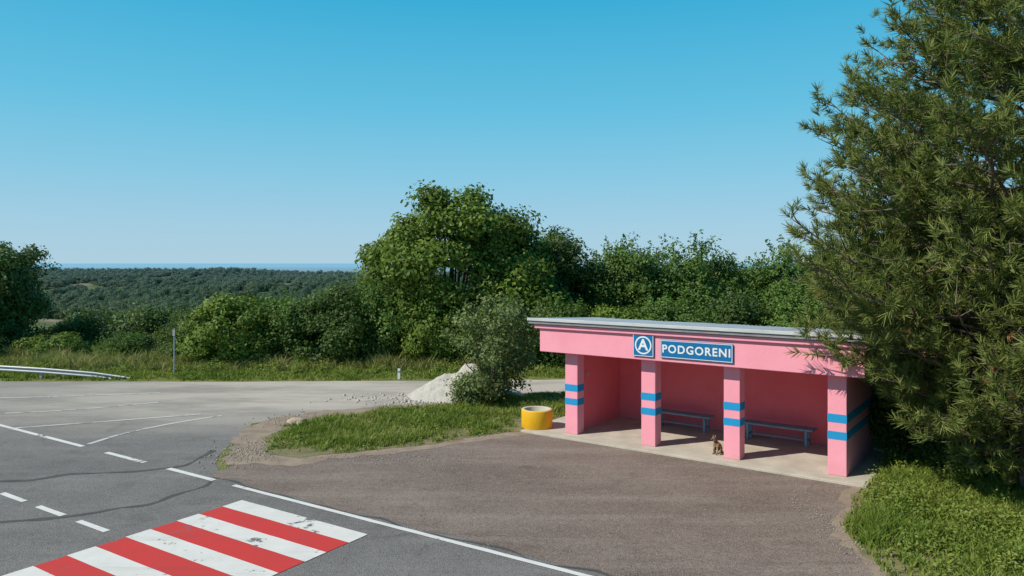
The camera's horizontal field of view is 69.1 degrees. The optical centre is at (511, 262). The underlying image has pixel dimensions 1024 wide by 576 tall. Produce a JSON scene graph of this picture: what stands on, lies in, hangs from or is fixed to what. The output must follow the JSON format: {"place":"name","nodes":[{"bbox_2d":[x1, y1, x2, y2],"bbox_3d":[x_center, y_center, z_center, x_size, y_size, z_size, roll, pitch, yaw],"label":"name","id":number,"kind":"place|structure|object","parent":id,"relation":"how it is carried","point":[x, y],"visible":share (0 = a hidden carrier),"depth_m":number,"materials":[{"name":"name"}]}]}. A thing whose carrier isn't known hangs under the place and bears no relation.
{"place":"outdoors","nodes":[
{"label":"outdoors","id":0,"kind":"place"},
{"bbox_2d":[0,379,614,575],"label":"road","id":1,"kind":"structure","parent":0,"point":[377,550],"depth_m":16.51,"materials":[{"name":"grey asphalt"}]},
{"bbox_2d":[0,392,221,443],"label":"junction line marking","id":2,"kind":"object","parent":1,"relation":"on","point":[105,421],"visible":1,"depth_m":22.00,"materials":[{"name":"paint"}]},
{"bbox_2d":[3,500,366,575],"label":"crosswalk marking","id":3,"kind":"object","parent":1,"relation":"on","point":[241,538],"visible":1,"depth_m":11.97,"materials":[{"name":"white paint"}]},
{"bbox_2d":[0,424,591,575],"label":"road line marking","id":4,"kind":"object","parent":1,"relation":"on","point":[83,522],"visible":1,"depth_m":13.54,"materials":[{"name":"paint"}]},
{"bbox_2d":[0,450,611,575],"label":"crack seal marking","id":5,"kind":"object","parent":1,"relation":"on","point":[168,497],"visible":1,"depth_m":13.99,"materials":[{"name":"black asphalt"}]},
{"bbox_2d":[137,392,900,574],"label":"loose gravel","id":6,"kind":"structure","parent":1,"relation":"on","point":[257,451],"depth_m":17.56,"materials":[{"name":"grey gravel"}]},
{"bbox_2d":[222,391,564,466],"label":"dirt path","id":7,"kind":"structure","parent":0,"point":[258,430],"depth_m":18.85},
{"bbox_2d":[0,263,894,470],"bbox_3d":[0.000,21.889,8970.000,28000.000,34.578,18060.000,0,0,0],"label":"terrain","id":8,"kind":"structure","parent":0,"point":[334,267],"depth_m":2639.75,"materials":[{"name":"green plant"}]},
{"bbox_2d":[0,319,32,361],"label":"shrub","id":9,"kind":"object","parent":8,"relation":"on","point":[15,333],"visible":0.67,"depth_m":37.03,"materials":[{"name":"green plant"}]},
{"bbox_2d":[0,240,61,343],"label":"oak tree","id":10,"kind":"object","parent":8,"relation":"on","point":[18,278],"visible":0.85,"depth_m":38.25,"materials":[{"name":"green plant"}]},
{"bbox_2d":[12,331,97,356],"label":"shrub","id":11,"kind":"object","parent":8,"relation":"on","point":[62,340],"visible":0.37,"depth_m":36.43,"materials":[{"name":"green plant"}]},
{"bbox_2d":[0,365,129,378],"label":"guardrail","id":12,"kind":"object","parent":8,"relation":"on","point":[42,371],"visible":0.74,"depth_m":29.31,"materials":[{"name":"metal"}]},
{"bbox_2d":[26,308,113,350],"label":"shrub","id":13,"kind":"object","parent":8,"relation":"on","point":[87,327],"visible":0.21,"depth_m":41.24,"materials":[{"name":"green plant"}]},
{"bbox_2d":[92,326,155,361],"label":"shrub","id":14,"kind":"object","parent":8,"relation":"on","point":[130,342],"visible":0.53,"depth_m":36.11,"materials":[{"name":"green plant"}]},
{"bbox_2d":[107,301,177,349],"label":"shrub","id":15,"kind":"object","parent":8,"relation":"on","point":[150,320],"visible":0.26,"depth_m":42.39,"materials":[{"name":"green plant"}]},
{"bbox_2d":[142,321,179,352],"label":"shrub","id":16,"kind":"object","parent":8,"relation":"on","point":[151,341],"visible":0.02,"depth_m":38.01,"materials":[{"name":"green plant"}]},
{"bbox_2d":[172,328,174,371],"bbox_3d":[-13.800,3.650,30.389,0.100,1.900,0.078,0,0,0],"label":"marker pole","id":17,"kind":"object","parent":8,"relation":"on","point":[173,332],"visible":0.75,"depth_m":30.38,"materials":[{"name":"metal"}]},
{"bbox_2d":[149,304,231,357],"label":"shrub","id":18,"kind":"object","parent":8,"relation":"on","point":[169,339],"visible":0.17,"depth_m":34.74,"materials":[{"name":"green plant"}]},
{"bbox_2d":[169,292,284,365],"bbox_3d":[-13.004,3.293,34.367,5.196,3.978,5.423,0,0,-27],"label":"shrub","id":19,"kind":"object","parent":8,"relation":"on","point":[212,315],"visible":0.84,"depth_m":32.94,"materials":[{"name":"green plant"}]},
{"bbox_2d":[0,344,497,372],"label":"roadside weeds","id":20,"kind":"object","parent":8,"relation":"on","point":[70,360],"visible":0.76,"depth_m":32.35,"materials":[{"name":"green plant"}]},
{"bbox_2d":[240,287,322,360],"bbox_3d":[-10.589,3.155,34.578,4.902,4.159,4.685,0,0,40],"label":"shrub","id":21,"kind":"object","parent":8,"relation":"on","point":[289,313],"visible":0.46,"depth_m":33.20,"materials":[{"name":"green plant"}]},
{"bbox_2d":[0,361,564,380],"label":"verge grass","id":22,"kind":"structure","parent":8,"relation":"on","point":[136,373],"depth_m":30.04,"materials":[{"name":"green plant"}]},
{"bbox_2d":[262,278,380,364],"bbox_3d":[-8.616,3.001,34.024,5.749,4.594,5.249,0,0,-15],"label":"shrub","id":23,"kind":"object","parent":8,"relation":"on","point":[337,341],"visible":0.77,"depth_m":32.88,"materials":[{"name":"green plant"}]},
{"bbox_2d":[327,267,429,364],"bbox_3d":[-6.043,2.719,34.561,4.357,5.199,4.164,0,0,25],"label":"shrub","id":24,"kind":"object","parent":8,"relation":"on","point":[372,304],"visible":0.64,"depth_m":33.50,"materials":[{"name":"green plant"}]},
{"bbox_2d":[25,266,804,364],"bbox_3d":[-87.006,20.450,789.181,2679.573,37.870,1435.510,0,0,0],"label":"distant forest","id":25,"kind":"object","parent":8,"relation":"on","point":[189,287],"visible":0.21,"depth_m":614.53,"materials":[{"name":"green plant"}]},
{"bbox_2d":[394,293,469,364],"bbox_3d":[-3.458,3.210,33.936,3.897,3.934,4.067,0,0,-19],"label":"shrub","id":26,"kind":"object","parent":8,"relation":"on","point":[438,347],"visible":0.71,"depth_m":32.76,"materials":[{"name":"green plant"}]},
{"bbox_2d":[343,179,573,356],"bbox_3d":[-3.156,0.731,37.024,10.734,9.602,11.581,0,0,-23],"label":"walnut tree","id":27,"kind":"object","parent":8,"relation":"on","point":[413,252],"visible":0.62,"depth_m":33.90,"materials":[{"name":"green plant"}]},
{"bbox_2d":[453,301,542,362],"bbox_3d":[-0.736,3.387,33.320,4.338,3.497,4.157,0,0,-26],"label":"shrub","id":28,"kind":"object","parent":8,"relation":"on","point":[534,348],"visible":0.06,"depth_m":32.43,"materials":[{"name":"green plant"}]},
{"bbox_2d":[0,354,1023,575],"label":"weeds","id":29,"kind":"object","parent":8,"relation":"on","point":[901,497],"visible":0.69,"depth_m":13.78,"materials":[{"name":"green plant"}]},
{"bbox_2d":[496,225,613,362],"bbox_3d":[2.224,1.830,38.832,6.604,7.792,6.979,0,0,-26],"label":"oak tree","id":30,"kind":"object","parent":8,"relation":"on","point":[567,251],"visible":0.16,"depth_m":36.78,"materials":[{"name":"green plant"}]},
{"bbox_2d":[516,291,597,368],"bbox_3d":[2.015,3.164,33.042,3.904,3.899,4.085,0,0,41],"label":"shrub","id":31,"kind":"object","parent":8,"relation":"on","point":[552,358],"visible":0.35,"depth_m":32.77,"materials":[{"name":"green plant"}]},
{"bbox_2d":[261,393,901,456],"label":"grass island","id":32,"kind":"structure","parent":8,"relation":"on","point":[309,451],"depth_m":19.03,"materials":[{"name":"plant"}]},
{"bbox_2d":[286,417,304,425],"bbox_3d":[-6.059,4.520,21.015,0.607,0.315,0.530,0,0,0],"label":"rock","id":33,"kind":"object","parent":32,"relation":"on","point":[293,420],"visible":0.52,"depth_m":20.87,"materials":[{"name":"beige stone"}]},
{"bbox_2d":[405,363,523,402],"bbox_3d":[-1.600,4.062,25.600,5.200,1.190,3.400,0,0,0],"label":"gravel pile","id":34,"kind":"object","parent":32,"relation":"on","point":[435,390],"visible":0.38,"depth_m":25.06,"materials":[{"name":"white gravel"}]},
{"bbox_2d":[443,369,498,404],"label":"bush","id":35,"kind":"object","parent":32,"relation":"on","point":[458,395],"visible":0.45,"depth_m":23.91,"materials":[{"name":"green plant"}]},
{"bbox_2d":[437,292,551,403],"bbox_3d":[-0.484,2.982,24.306,4.012,4.056,2.993,0,0,-43],"label":"fruit tree","id":36,"kind":"object","parent":32,"relation":"on","point":[508,361],"visible":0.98,"depth_m":23.73,"materials":[{"name":"green plant"}]},
{"bbox_2d":[261,390,877,452],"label":"grass tufts","id":37,"kind":"object","parent":32,"relation":"on","point":[366,433],"visible":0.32,"depth_m":20.78,"materials":[{"name":"green plant"}]},
{"bbox_2d":[587,303,642,319],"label":"shrub","id":38,"kind":"object","parent":8,"relation":"on","point":[607,312],"visible":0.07,"depth_m":33.25,"materials":[{"name":"green plant"}]},
{"bbox_2d":[571,232,697,319],"bbox_3d":[5.926,2.240,38.294,6.566,7.516,7.350,0,0,-32],"label":"acacia tree","id":39,"kind":"object","parent":8,"relation":"on","point":[623,262],"visible":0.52,"depth_m":36.88,"materials":[{"name":"green plant"}]},
{"bbox_2d":[626,284,720,323],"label":"shrub","id":40,"kind":"object","parent":8,"relation":"on","point":[665,310],"visible":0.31,"depth_m":32.16,"materials":[{"name":"green plant"}]},
{"bbox_2d":[633,229,748,311],"bbox_3d":[9.714,2.137,39.186,6.837,7.749,6.115,0,0,-42],"label":"acacia tree","id":41,"kind":"object","parent":8,"relation":"on","point":[697,267],"visible":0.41,"depth_m":37.74,"materials":[{"name":"green plant"}]},
{"bbox_2d":[521,317,892,487],"bbox_3d":[4.869,3.087,19.056,8.800,3.226,3.775,0,0,36],"label":"bus shelter","id":42,"kind":"object","parent":8,"relation":"on","point":[618,394],"visible":0.81,"depth_m":18.56,"materials":[{"name":"pink paint"}]},
{"bbox_2d":[521,406,552,429],"bbox_3d":[0.690,4.290,20.550,0.864,0.500,0.864,0,0,0],"label":"concrete ring planter","id":43,"kind":"object","parent":42,"relation":"on","point":[536,417],"visible":1,"depth_m":20.21,"materials":[{"name":"yellow paint"}]},
{"bbox_2d":[633,334,653,356],"bbox_3d":[3.197,2.015,18.110,0.550,0.550,0.037,0,0,36],"label":"bus stop sign","id":44,"kind":"object","parent":42,"relation":"attached to","point":[643,345],"visible":1,"depth_m":18.09,"materials":[{"name":"blue metal"}]},
{"bbox_2d":[661,409,714,432],"bbox_3d":[4.664,4.322,20.324,1.680,0.435,0.400,0,0,36],"label":"bench","id":45,"kind":"object","parent":42,"relation":"on","point":[708,417],"visible":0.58,"depth_m":20.10,"materials":[{"name":"paint"}]},
{"bbox_2d":[660,340,732,362],"bbox_3d":[4.279,2.065,17.328,1.770,0.430,0.038,0,0,36],"label":"town name sign","id":46,"kind":"object","parent":42,"relation":"attached to","point":[702,351],"visible":1,"depth_m":17.29,"materials":[{"name":"blue metal"}]},
{"bbox_2d":[711,435,722,454],"bbox_3d":[4.884,4.300,17.647,0.520,0.479,0.222,0,0,-61],"label":"dog","id":47,"kind":"object","parent":42,"relation":"on","point":[717,446],"visible":1,"depth_m":17.53},
{"bbox_2d":[745,419,816,446],"bbox_3d":[6.729,4.322,18.829,1.780,0.435,0.400,0,0,36],"label":"bench","id":48,"kind":"object","parent":42,"relation":"on","point":[805,429],"visible":0.93,"depth_m":18.73,"materials":[{"name":"paint"}]},
{"bbox_2d":[696,287,784,325],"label":"shrub","id":49,"kind":"object","parent":8,"relation":"on","point":[737,310],"visible":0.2,"depth_m":32.22,"materials":[{"name":"green plant"}]},
{"bbox_2d":[690,252,801,326],"bbox_3d":[11.914,2.797,40.592,6.982,6.716,6.237,0,0,-25],"label":"acacia tree","id":50,"kind":"object","parent":8,"relation":"on","point":[751,284],"visible":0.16,"depth_m":38.88,"materials":[{"name":"green plant"}]},
{"bbox_2d":[737,234,835,310],"bbox_3d":[15.072,2.243,38.866,6.115,7.512,6.837,0,0,-35],"label":"acacia tree","id":51,"kind":"object","parent":8,"relation":"on","point":[786,269],"visible":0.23,"depth_m":38.83,"materials":[{"name":"green plant"}]},
{"bbox_2d":[751,274,839,328],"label":"shrub","id":52,"kind":"object","parent":8,"relation":"on","point":[795,303],"visible":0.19,"depth_m":32.34,"materials":[{"name":"green plant"}]},
{"bbox_2d":[798,231,888,290],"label":"acacia tree","id":53,"kind":"object","parent":8,"relation":"on","point":[839,257],"visible":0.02,"depth_m":38.46,"materials":[{"name":"green plant"}]},
{"bbox_2d":[777,0,1023,489],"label":"pine tree","id":54,"kind":"object","parent":8,"relation":"on","point":[934,215],"visible":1,"depth_m":13.75,"materials":[{"name":"green plant"}]},
{"bbox_2d":[843,441,1022,575],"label":"grass verge","id":55,"kind":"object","parent":8,"relation":"on","point":[897,563],"depth_m":11.68,"materials":[{"name":"green plant"}]},
{"bbox_2d":[867,365,957,452],"bbox_3d":[9.986,3.580,18.098,3.260,2.741,3.403,0,0,23],"label":"undergrowth bush","id":56,"kind":"object","parent":55,"relation":"on","point":[882,426],"visible":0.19,"depth_m":17.37,"materials":[{"name":"green plant"}]},
{"bbox_2d":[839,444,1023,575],"bbox_3d":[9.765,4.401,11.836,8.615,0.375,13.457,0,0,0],"label":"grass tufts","id":57,"kind":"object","parent":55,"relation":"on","point":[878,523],"visible":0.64,"depth_m":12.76,"materials":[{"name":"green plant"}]},
{"bbox_2d":[899,430,986,472],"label":"undergrowth bush","id":58,"kind":"object","parent":55,"relation":"on","point":[933,449],"visible":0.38,"depth_m":16.20,"materials":[{"name":"green plant"}]},
{"bbox_2d":[963,361,1019,442],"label":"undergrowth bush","id":59,"kind":"object","parent":55,"relation":"on","point":[994,416],"visible":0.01,"depth_m":16.48,"materials":[{"name":"green plant"}]},
{"bbox_2d":[968,428,1019,473],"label":"undergrowth bush","id":60,"kind":"object","parent":55,"relation":"on","point":[993,461],"visible":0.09,"depth_m":15.55,"materials":[{"name":"green plant"}]},
{"bbox_2d":[922,252,1003,330],"bbox_3d":[16.969,2.127,27.806,5.503,5.535,6.153,0,0,26],"label":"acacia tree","id":61,"kind":"object","parent":8,"relation":"on","point":[960,285],"depth_m":26.76,"materials":[{"name":"green plant"}]},
{"bbox_2d":[0,0,1023,262],"label":"sky","id":62,"kind":"structure","parent":0,"point":[132,131],"materials":[{"name":"blue"}]},
{"bbox_2d":[211,434,873,575],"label":"bus bay","id":63,"kind":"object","parent":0,"point":[692,544],"visible":0.49,"depth_m":14.17,"materials":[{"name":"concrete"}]},
{"bbox_2d":[830,486,885,575],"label":"dirt edge","id":64,"kind":"object","parent":63,"relation":"on","point":[846,500],"visible":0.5,"depth_m":12.69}
]}

